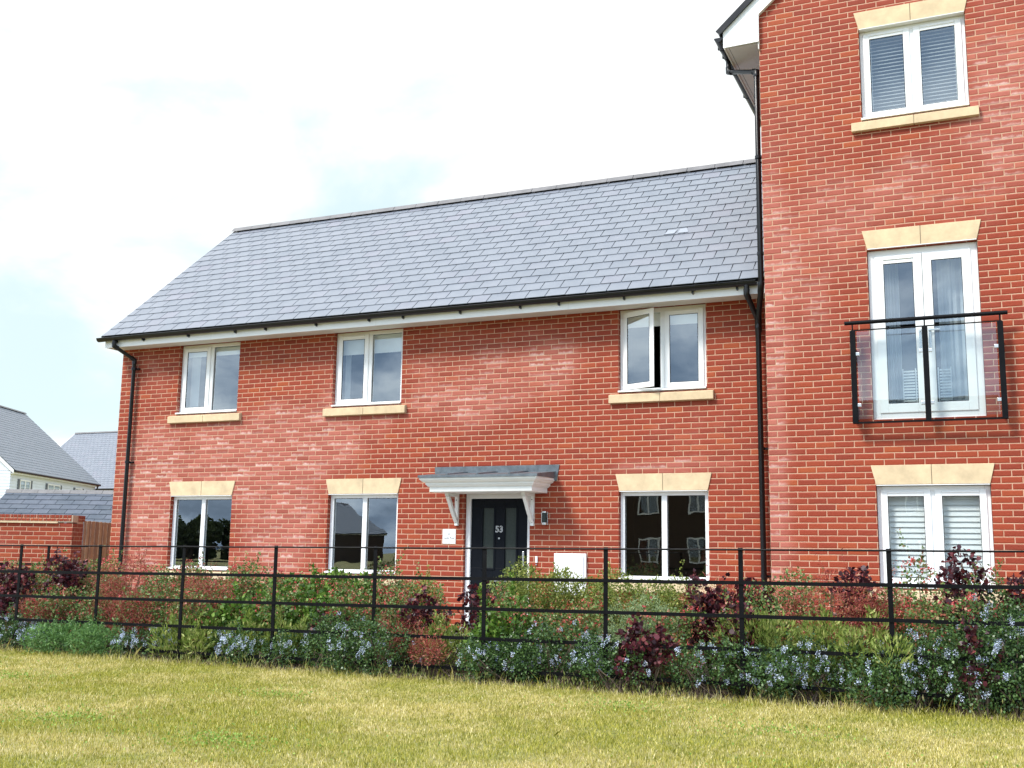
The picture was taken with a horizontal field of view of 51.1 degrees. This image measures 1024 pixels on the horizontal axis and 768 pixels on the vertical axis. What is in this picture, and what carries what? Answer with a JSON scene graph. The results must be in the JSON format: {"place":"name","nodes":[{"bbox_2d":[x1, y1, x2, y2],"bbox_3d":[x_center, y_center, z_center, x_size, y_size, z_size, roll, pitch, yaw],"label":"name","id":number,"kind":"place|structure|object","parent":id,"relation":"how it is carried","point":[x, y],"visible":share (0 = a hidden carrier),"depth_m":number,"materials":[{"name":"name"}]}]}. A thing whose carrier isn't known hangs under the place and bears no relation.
{"place":"outdoors","nodes":[
{"label":"outdoors","id":0,"kind":"place"},
{"bbox_2d":[0,0,761,445],"label":"sky","id":1,"kind":"structure","parent":0,"point":[136,136],"materials":[{"name":"white"}]},
{"bbox_2d":[0,634,1023,767],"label":"lawn","id":2,"kind":"structure","parent":0,"point":[424,762],"depth_m":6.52,"materials":[{"name":"green plant"}]},
{"bbox_2d":[0,652,1018,767],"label":"clover patches","id":3,"kind":"object","parent":2,"relation":"on","point":[237,735],"visible":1,"depth_m":6.76,"materials":[{"name":"green plant"}]},
{"bbox_2d":[0,639,1023,721],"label":"flower bed","id":4,"kind":"object","parent":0,"point":[708,696],"depth_m":9.05,"materials":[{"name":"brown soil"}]},
{"bbox_2d":[0,561,37,640],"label":"smoke bush","id":5,"kind":"object","parent":4,"relation":"on","point":[5,589],"visible":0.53,"depth_m":12.42,"materials":[{"name":"purple plant"}]},
{"bbox_2d":[0,602,51,647],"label":"ceanothus shrub","id":6,"kind":"object","parent":4,"relation":"on","point":[6,621],"visible":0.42,"depth_m":11.77,"materials":[{"name":"green plant"}]},
{"bbox_2d":[0,614,61,649],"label":"ceanothus shrub","id":7,"kind":"object","parent":4,"relation":"on","point":[13,631],"visible":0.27,"depth_m":11.49,"materials":[{"name":"green plant"}]},
{"bbox_2d":[0,552,75,637],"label":"escallonia shrub","id":8,"kind":"object","parent":4,"relation":"on","point":[41,576],"visible":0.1,"depth_m":12.97,"materials":[{"name":"green plant"}]},
{"bbox_2d":[1,581,75,633],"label":"nandina shrub","id":9,"kind":"object","parent":4,"relation":"on","point":[32,599],"visible":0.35,"depth_m":11.96,"materials":[{"name":"red plant"}]},
{"bbox_2d":[41,547,90,626],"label":"smoke bush","id":10,"kind":"object","parent":4,"relation":"on","point":[67,580],"visible":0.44,"depth_m":12.26,"materials":[{"name":"purple plant"}]},
{"bbox_2d":[21,565,116,642],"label":"escallonia shrub","id":11,"kind":"object","parent":4,"relation":"on","point":[83,609],"visible":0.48,"depth_m":11.82,"materials":[{"name":"green plant"}]},
{"bbox_2d":[19,609,130,656],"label":"fern leaf plant","id":12,"kind":"object","parent":4,"relation":"on","point":[79,638],"visible":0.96,"depth_m":11.03,"materials":[{"name":"green plant"}]},
{"bbox_2d":[36,548,133,643],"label":"escallonia shrub","id":13,"kind":"object","parent":4,"relation":"on","point":[87,587],"visible":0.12,"depth_m":12.50,"materials":[{"name":"green plant"}]},
{"bbox_2d":[89,547,153,647],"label":"nandina shrub","id":14,"kind":"object","parent":4,"relation":"on","point":[119,585],"visible":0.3,"depth_m":12.04,"materials":[{"name":"red plant"}]},
{"bbox_2d":[85,575,161,647],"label":"nandina shrub","id":15,"kind":"object","parent":4,"relation":"on","point":[132,619],"visible":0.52,"depth_m":11.51,"materials":[{"name":"red plant"}]},
{"bbox_2d":[110,618,187,657],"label":"ceanothus shrub","id":16,"kind":"object","parent":4,"relation":"on","point":[133,636],"visible":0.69,"depth_m":10.87,"materials":[{"name":"green plant"}]},
{"bbox_2d":[108,575,198,648],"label":"escallonia shrub","id":17,"kind":"object","parent":4,"relation":"on","point":[163,609],"visible":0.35,"depth_m":11.47,"materials":[{"name":"green plant"}]},
{"bbox_2d":[129,549,215,638],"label":"escallonia shrub","id":18,"kind":"object","parent":4,"relation":"on","point":[161,577],"visible":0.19,"depth_m":11.96,"materials":[{"name":"green plant"}]},
{"bbox_2d":[144,604,231,659],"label":"wild plant","id":19,"kind":"object","parent":4,"relation":"on","point":[188,635],"visible":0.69,"depth_m":10.73,"materials":[{"name":"green plant"}]},
{"bbox_2d":[169,578,232,656],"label":"escallonia shrub","id":20,"kind":"object","parent":4,"relation":"on","point":[192,610],"visible":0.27,"depth_m":11.09,"materials":[{"name":"green plant"}]},
{"bbox_2d":[175,563,240,651],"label":"nandina shrub","id":21,"kind":"object","parent":4,"relation":"on","point":[195,584],"visible":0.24,"depth_m":11.24,"materials":[{"name":"red plant"}]},
{"bbox_2d":[168,551,256,617],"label":"escallonia shrub","id":22,"kind":"object","parent":4,"relation":"on","point":[223,581],"visible":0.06,"depth_m":11.96,"materials":[{"name":"green plant"}]},
{"bbox_2d":[202,620,254,664],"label":"ceanothus shrub","id":23,"kind":"object","parent":4,"relation":"on","point":[236,641],"visible":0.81,"depth_m":10.35,"materials":[{"name":"green plant"}]},
{"bbox_2d":[191,581,268,660],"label":"laurel shrub","id":24,"kind":"object","parent":4,"relation":"on","point":[224,615],"visible":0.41,"depth_m":10.88,"materials":[{"name":"green plant"}]},
{"bbox_2d":[214,552,290,646],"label":"escallonia shrub","id":25,"kind":"object","parent":4,"relation":"on","point":[246,581],"visible":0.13,"depth_m":11.61,"materials":[{"name":"green plant"}]},
{"bbox_2d":[218,566,300,661],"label":"escallonia shrub","id":26,"kind":"object","parent":4,"relation":"on","point":[266,605],"visible":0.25,"depth_m":10.76,"materials":[{"name":"green plant"}]},
{"bbox_2d":[223,606,320,663],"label":"wild plant","id":27,"kind":"object","parent":4,"relation":"on","point":[302,625],"visible":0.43,"depth_m":10.54,"materials":[{"name":"green plant"}]},
{"bbox_2d":[244,628,306,667],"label":"ceanothus shrub","id":28,"kind":"object","parent":4,"relation":"on","point":[281,649],"visible":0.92,"depth_m":10.20,"materials":[{"name":"green plant"}]},
{"bbox_2d":[243,572,319,616],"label":"laurel shrub","id":29,"kind":"object","parent":4,"relation":"on","point":[292,580],"visible":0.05,"depth_m":11.47,"materials":[{"name":"green plant"}]},
{"bbox_2d":[256,572,352,663],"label":"laurel shrub","id":30,"kind":"object","parent":4,"relation":"on","point":[321,597],"visible":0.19,"depth_m":10.83,"materials":[{"name":"green plant"}]},
{"bbox_2d":[266,563,355,655],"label":"escallonia shrub","id":31,"kind":"object","parent":4,"relation":"on","point":[309,595],"visible":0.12,"depth_m":11.11,"materials":[{"name":"green plant"}]},
{"bbox_2d":[293,601,365,674],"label":"ceanothus shrub","id":32,"kind":"object","parent":4,"relation":"on","point":[331,642],"visible":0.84,"depth_m":9.96,"materials":[{"name":"green plant"}]},
{"bbox_2d":[296,563,382,650],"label":"laurel shrub","id":33,"kind":"object","parent":4,"relation":"on","point":[357,580],"visible":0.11,"depth_m":11.18,"materials":[{"name":"green plant"}]},
{"bbox_2d":[310,567,422,667],"bbox_3d":[-1.420,2.275,10.447,1.070,0.968,0.693,-3,-10,24],"label":"escallonia shrub","id":34,"kind":"object","parent":4,"relation":"on","point":[369,611],"visible":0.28,"depth_m":10.41,"materials":[{"name":"green plant"}]},
{"bbox_2d":[330,607,423,676],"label":"ceanothus shrub","id":35,"kind":"object","parent":4,"relation":"on","point":[364,647],"visible":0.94,"depth_m":9.65,"materials":[{"name":"green plant"}]},
{"bbox_2d":[367,587,422,669],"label":"nandina shrub","id":36,"kind":"object","parent":4,"relation":"on","point":[397,639],"visible":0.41,"depth_m":10.09,"materials":[{"name":"red plant"}]},
{"bbox_2d":[350,549,456,662],"bbox_3d":[-1.148,2.225,10.845,1.068,1.175,0.724,-3,-10,24],"label":"escallonia shrub","id":37,"kind":"object","parent":4,"relation":"on","point":[391,587],"visible":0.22,"depth_m":10.82,"materials":[{"name":"green plant"}]},
{"bbox_2d":[395,583,451,669],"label":"smoke bush","id":38,"kind":"object","parent":4,"relation":"on","point":[425,613],"visible":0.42,"depth_m":10.21,"materials":[{"name":"purple plant"}]},
{"bbox_2d":[407,612,451,676],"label":"nandina shrub","id":39,"kind":"object","parent":4,"relation":"on","point":[433,659],"visible":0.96,"depth_m":9.54,"materials":[{"name":"red plant"}]},
{"bbox_2d":[406,609,471,673],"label":"wild plant","id":40,"kind":"object","parent":4,"relation":"on","point":[446,632],"visible":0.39,"depth_m":9.97,"materials":[{"name":"green plant"}]},
{"bbox_2d":[454,581,497,671],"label":"smoke bush","id":41,"kind":"object","parent":4,"relation":"on","point":[475,603],"visible":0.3,"depth_m":10.05,"materials":[{"name":"purple plant"}]},
{"bbox_2d":[463,572,538,679],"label":"laurel shrub","id":42,"kind":"object","parent":4,"relation":"on","point":[496,631],"visible":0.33,"depth_m":9.59,"materials":[{"name":"green plant"}]},
{"bbox_2d":[456,581,552,677],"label":"escallonia shrub","id":43,"kind":"object","parent":4,"relation":"on","point":[498,614],"visible":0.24,"depth_m":9.70,"materials":[{"name":"green plant"}]},
{"bbox_2d":[455,622,554,683],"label":"ceanothus shrub","id":44,"kind":"object","parent":4,"relation":"on","point":[497,653],"visible":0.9,"depth_m":9.23,"materials":[{"name":"green plant"}]},
{"bbox_2d":[0,638,1015,718],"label":"edge weeds","id":45,"kind":"object","parent":4,"relation":"on","point":[424,675],"visible":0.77,"depth_m":8.96,"materials":[{"name":"green plant"}]},
{"bbox_2d":[0,544,1023,706],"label":"estate fence","id":46,"kind":"object","parent":4,"relation":"on","point":[741,615],"visible":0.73,"depth_m":9.17,"materials":[{"name":"black metal"}]},
{"bbox_2d":[477,556,571,664],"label":"pittosporum shrub","id":47,"kind":"object","parent":4,"relation":"on","point":[531,569],"visible":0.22,"depth_m":10.43,"materials":[{"name":"green plant"}]},
{"bbox_2d":[507,612,608,686],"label":"ceanothus shrub","id":48,"kind":"object","parent":4,"relation":"on","point":[547,652],"visible":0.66,"depth_m":9.13,"materials":[{"name":"green plant"}]},
{"bbox_2d":[512,566,617,669],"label":"pittosporum shrub","id":49,"kind":"object","parent":4,"relation":"on","point":[575,587],"visible":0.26,"depth_m":10.44,"materials":[{"name":"green plant"}]},
{"bbox_2d":[533,584,613,678],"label":"escallonia shrub","id":50,"kind":"object","parent":4,"relation":"on","point":[583,620],"visible":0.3,"depth_m":9.66,"materials":[{"name":"green plant"}]},
{"bbox_2d":[564,622,631,688],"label":"ceanothus shrub","id":51,"kind":"object","parent":4,"relation":"on","point":[593,639],"visible":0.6,"depth_m":8.89,"materials":[{"name":"green plant"}]},
{"bbox_2d":[578,636,650,692],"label":"ceanothus shrub","id":52,"kind":"object","parent":4,"relation":"on","point":[605,683],"visible":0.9,"depth_m":8.71,"materials":[{"name":"green plant"}]},
{"bbox_2d":[581,561,680,672],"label":"pittosporum shrub","id":53,"kind":"object","parent":4,"relation":"on","point":[634,591],"visible":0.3,"depth_m":10.04,"materials":[{"name":"green plant"}]},
{"bbox_2d":[594,589,682,684],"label":"hebe shrub","id":54,"kind":"object","parent":4,"relation":"on","point":[633,609],"visible":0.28,"depth_m":9.34,"materials":[{"name":"green plant"}]},
{"bbox_2d":[613,612,681,692],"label":"smoke bush","id":55,"kind":"object","parent":4,"relation":"on","point":[649,657],"visible":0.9,"depth_m":8.70,"materials":[{"name":"purple plant"}]},
{"bbox_2d":[627,560,704,675],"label":"pittosporum shrub","id":56,"kind":"object","parent":4,"relation":"on","point":[673,598],"visible":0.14,"depth_m":9.94,"materials":[{"name":"green plant"}]},
{"bbox_2d":[624,584,711,689],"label":"escallonia shrub","id":57,"kind":"object","parent":4,"relation":"on","point":[685,627],"visible":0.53,"depth_m":9.03,"materials":[{"name":"green plant"}]},
{"bbox_2d":[676,568,730,687],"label":"smoke bush","id":58,"kind":"object","parent":4,"relation":"on","point":[716,606],"visible":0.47,"depth_m":9.20,"materials":[{"name":"purple plant"}]},
{"bbox_2d":[663,634,747,697],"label":"ceanothus shrub","id":59,"kind":"object","parent":4,"relation":"on","point":[706,673],"visible":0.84,"depth_m":8.51,"materials":[{"name":"green plant"}]},
{"bbox_2d":[710,596,760,693],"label":"smoke bush","id":60,"kind":"object","parent":4,"relation":"on","point":[736,609],"visible":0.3,"depth_m":8.74,"materials":[{"name":"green plant"}]},
{"bbox_2d":[713,584,785,689],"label":"escallonia shrub","id":61,"kind":"object","parent":4,"relation":"on","point":[752,602],"visible":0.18,"depth_m":9.05,"materials":[{"name":"green plant"}]},
{"bbox_2d":[725,572,778,653],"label":"smoke bush","id":62,"kind":"object","parent":4,"relation":"on","point":[749,597],"visible":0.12,"depth_m":9.37,"materials":[{"name":"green plant"}]},
{"bbox_2d":[707,603,803,695],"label":"wild plant","id":63,"kind":"object","parent":4,"relation":"on","point":[771,632],"visible":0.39,"depth_m":8.68,"materials":[{"name":"green plant"}]},
{"bbox_2d":[711,630,802,700],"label":"ceanothus shrub","id":64,"kind":"object","parent":4,"relation":"on","point":[758,671],"visible":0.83,"depth_m":8.34,"materials":[{"name":"green plant"}]},
{"bbox_2d":[736,566,839,684],"bbox_3d":[2.373,2.104,9.295,0.972,1.037,0.699,-3,-10,24],"label":"escallonia shrub","id":65,"kind":"object","parent":4,"relation":"on","point":[782,592],"visible":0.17,"depth_m":9.28,"materials":[{"name":"green plant"}]},
{"bbox_2d":[766,626,854,703],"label":"ceanothus shrub","id":66,"kind":"object","parent":4,"relation":"on","point":[820,680],"visible":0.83,"depth_m":8.22,"materials":[{"name":"green plant"}]},
{"bbox_2d":[783,604,863,701],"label":"wild plant","id":67,"kind":"object","parent":4,"relation":"on","point":[823,636],"visible":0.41,"depth_m":8.39,"materials":[{"name":"green plant"}]},
{"bbox_2d":[780,553,869,692],"bbox_3d":[2.659,1.989,8.942,0.837,1.152,0.679,-3,-10,24],"label":"nandina shrub","id":68,"kind":"object","parent":4,"relation":"on","point":[816,608],"visible":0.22,"depth_m":9.02,"materials":[{"name":"red plant"}]},
{"bbox_2d":[827,565,883,683],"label":"smoke bush","id":69,"kind":"object","parent":4,"relation":"on","point":[863,573],"visible":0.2,"depth_m":8.91,"materials":[{"name":"purple plant"}]},
{"bbox_2d":[829,548,909,696],"bbox_3d":[2.898,1.928,8.700,0.656,1.204,0.596,-3,-10,24],"label":"nandina shrub","id":70,"kind":"object","parent":4,"relation":"on","point":[877,606],"visible":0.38,"depth_m":8.64,"materials":[{"name":"red plant"}]},
{"bbox_2d":[826,634,916,709],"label":"ceanothus shrub","id":71,"kind":"object","parent":4,"relation":"on","point":[857,681],"visible":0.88,"depth_m":7.90,"materials":[{"name":"green plant"}]},
{"bbox_2d":[834,604,920,706],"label":"wild plant","id":72,"kind":"object","parent":4,"relation":"on","point":[873,641],"visible":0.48,"depth_m":8.07,"materials":[{"name":"green plant"}]},
{"bbox_2d":[863,623,959,711],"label":"ceanothus shrub","id":73,"kind":"object","parent":4,"relation":"on","point":[918,681],"visible":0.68,"depth_m":7.94,"materials":[{"name":"green plant"}]},
{"bbox_2d":[870,529,961,699],"bbox_3d":[3.307,1.857,8.702,0.764,1.376,0.758,-3,-10,24],"label":"escallonia shrub","id":74,"kind":"object","parent":4,"relation":"on","point":[910,592],"visible":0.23,"depth_m":8.78,"materials":[{"name":"green plant"}]},
{"bbox_2d":[906,563,996,706],"bbox_3d":[3.386,1.939,8.316,0.743,1.092,0.653,-3,-10,24],"label":"escallonia shrub","id":75,"kind":"object","parent":4,"relation":"on","point":[952,606],"visible":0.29,"depth_m":8.21,"materials":[{"name":"green plant"}]},
{"bbox_2d":[933,545,989,700],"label":"smoke bush","id":76,"kind":"object","parent":4,"relation":"on","point":[957,577],"visible":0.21,"depth_m":8.45,"materials":[{"name":"purple plant"}]},
{"bbox_2d":[915,610,1021,714],"bbox_3d":[3.346,2.033,7.852,0.759,0.746,0.701,-3,-10,24],"label":"ceanothus shrub","id":77,"kind":"object","parent":4,"relation":"on","point":[949,669],"visible":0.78,"depth_m":7.77,"materials":[{"name":"green plant"}]},
{"bbox_2d":[956,611,1004,717],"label":"smoke bush","id":78,"kind":"object","parent":4,"relation":"on","point":[971,636],"visible":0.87,"depth_m":7.65,"materials":[{"name":"purple plant"}]},
{"bbox_2d":[950,556,1018,692],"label":"escallonia shrub","id":79,"kind":"object","parent":4,"relation":"on","point":[993,580],"visible":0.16,"depth_m":8.52,"materials":[{"name":"green plant"}]},
{"bbox_2d":[951,583,1023,711],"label":"ceanothus shrub","id":80,"kind":"object","parent":4,"relation":"on","point":[1009,609],"visible":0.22,"depth_m":8.05,"materials":[{"name":"green plant"}]},
{"bbox_2d":[967,610,1023,716],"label":"ceanothus shrub","id":81,"kind":"object","parent":4,"relation":"on","point":[1019,673],"visible":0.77,"depth_m":7.65,"materials":[{"name":"green plant"}]},
{"bbox_2d":[975,577,1023,706],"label":"ceanothus shrub","id":82,"kind":"object","parent":4,"relation":"on","point":[993,590],"visible":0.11,"depth_m":8.35,"materials":[{"name":"green plant"}]},
{"bbox_2d":[998,571,1023,687],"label":"smoke bush","id":83,"kind":"object","parent":4,"relation":"on","point":[1016,580],"visible":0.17,"depth_m":8.38,"materials":[{"name":"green plant"}]},
{"label":"ground","id":84,"kind":"structure","parent":0,"visible":0},
{"bbox_2d":[0,514,85,597],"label":"garden wall","id":85,"kind":"structure","parent":84,"relation":"on","point":[24,529],"depth_m":18.45,"materials":[{"name":"red brick"}]},
{"bbox_2d":[0,405,100,497],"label":"weatherboard house","id":86,"kind":"structure","parent":84,"relation":"on","point":[33,455],"depth_m":57.67,"materials":[{"name":"stone"}]},
{"bbox_2d":[0,489,113,566],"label":"slate garage","id":87,"kind":"structure","parent":84,"relation":"on","point":[94,505],"depth_m":29.34,"materials":[{"name":"grey stone"}]},
{"bbox_2d":[60,431,117,490],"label":"slate roofed house","id":88,"kind":"structure","parent":84,"relation":"on","point":[93,454],"depth_m":71.56,"materials":[{"name":"grey stone"}]},
{"bbox_2d":[80,521,110,594],"bbox_3d":[-7.596,3.309,19.624,0.030,1.559,1.568,1,-9,-1],"label":"timber fence","id":89,"kind":"object","parent":84,"relation":"on","point":[101,531],"visible":0.44,"depth_m":19.44,"materials":[{"name":"brown wood"}]},
{"bbox_2d":[96,159,771,639],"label":"brick house","id":90,"kind":"structure","parent":84,"relation":"on","point":[502,371],"depth_m":16.36,"materials":[{"name":"red brick"}]},
{"bbox_2d":[165,496,231,570],"bbox_3d":[-5.055,2.418,17.410,1.246,1.192,0.173,-3,-10,24],"label":"window","id":91,"kind":"structure","parent":90,"relation":"in","point":[204,513],"depth_m":17.49,"materials":[{"name":"white plastic"}]},
{"bbox_2d":[175,342,239,414],"bbox_3d":[-4.998,-0.081,17.853,1.246,1.179,0.278,-3,-10,24],"label":"window","id":92,"kind":"structure","parent":90,"relation":"in","point":[211,351],"depth_m":17.91,"materials":[{"name":"white plastic"}]},
{"bbox_2d":[324,494,397,574],"bbox_3d":[-2.249,2.264,16.180,1.231,1.192,0.173,-3,-10,24],"label":"window","id":93,"kind":"structure","parent":90,"relation":"in","point":[365,517],"depth_m":16.25,"materials":[{"name":"white plastic"}]},
{"bbox_2d":[331,329,402,406],"bbox_3d":[-2.193,-0.235,16.623,1.231,1.179,0.278,-3,-10,24],"label":"window","id":94,"kind":"structure","parent":90,"relation":"in","point":[369,343],"depth_m":16.66,"materials":[{"name":"white plastic"}]},
{"bbox_2d":[470,499,527,626],"bbox_3d":[-0.189,2.545,15.238,0.887,1.810,0.095,-3,-10,24],"label":"front door","id":95,"kind":"structure","parent":90,"relation":"in","point":[496,523],"depth_m":15.30,"materials":[{"name":"black paint"}]},
{"bbox_2d":[554,553,586,594],"bbox_3d":[0.794,2.605,14.664,0.470,0.560,0.057,-3,-10,24],"label":"meter box","id":96,"kind":"object","parent":90,"relation":"attached to","point":[577,563],"visible":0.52,"depth_m":14.64,"materials":[{"name":"white plastic"}]},
{"bbox_2d":[555,555,583,592],"bbox_3d":[0.786,2.602,14.646,0.410,0.500,0.017,-3,-10,24],"label":"box door","id":97,"kind":"structure","parent":96,"relation":"in","point":[576,563],"depth_m":14.64,"materials":[{"name":"white plastic"}]},
{"bbox_2d":[618,304,706,392],"bbox_3d":[2.046,-0.486,14.652,1.231,1.179,0.323,-3,-10,24],"label":"window","id":98,"kind":"structure","parent":90,"relation":"in","point":[664,317],"depth_m":14.68,"materials":[{"name":"white plastic"}]},
{"bbox_2d":[619,491,708,580],"bbox_3d":[2.031,2.029,14.302,1.231,1.192,0.173,-3,-10,24],"label":"window","id":99,"kind":"structure","parent":90,"relation":"in","point":[665,529],"depth_m":14.33,"materials":[{"name":"white plastic"}]},
{"bbox_2d":[714,0,1023,647],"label":"tall brick building","id":100,"kind":"structure","parent":84,"relation":"on","point":[889,141],"depth_m":12.96,"materials":[{"name":"red brick"}]},
{"bbox_2d":[859,15,968,120],"bbox_3d":[4.969,-3.890,13.275,1.236,1.207,0.239,-3,-10,24],"label":"window","id":101,"kind":"structure","parent":100,"relation":"in","point":[910,33],"depth_m":13.26,"materials":[{"name":"white plastic"}]},
{"bbox_2d":[868,242,985,419],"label":"french doors","id":102,"kind":"structure","parent":100,"relation":"in","point":[961,346],"depth_m":12.82,"materials":[{"name":"white plastic"}]},
{"bbox_2d":[877,485,995,589],"bbox_3d":[4.884,1.770,12.370,1.236,1.182,0.213,-3,-10,24],"label":"window","id":103,"kind":"structure","parent":100,"relation":"in","point":[932,517],"depth_m":12.41,"materials":[{"name":"white plastic"}]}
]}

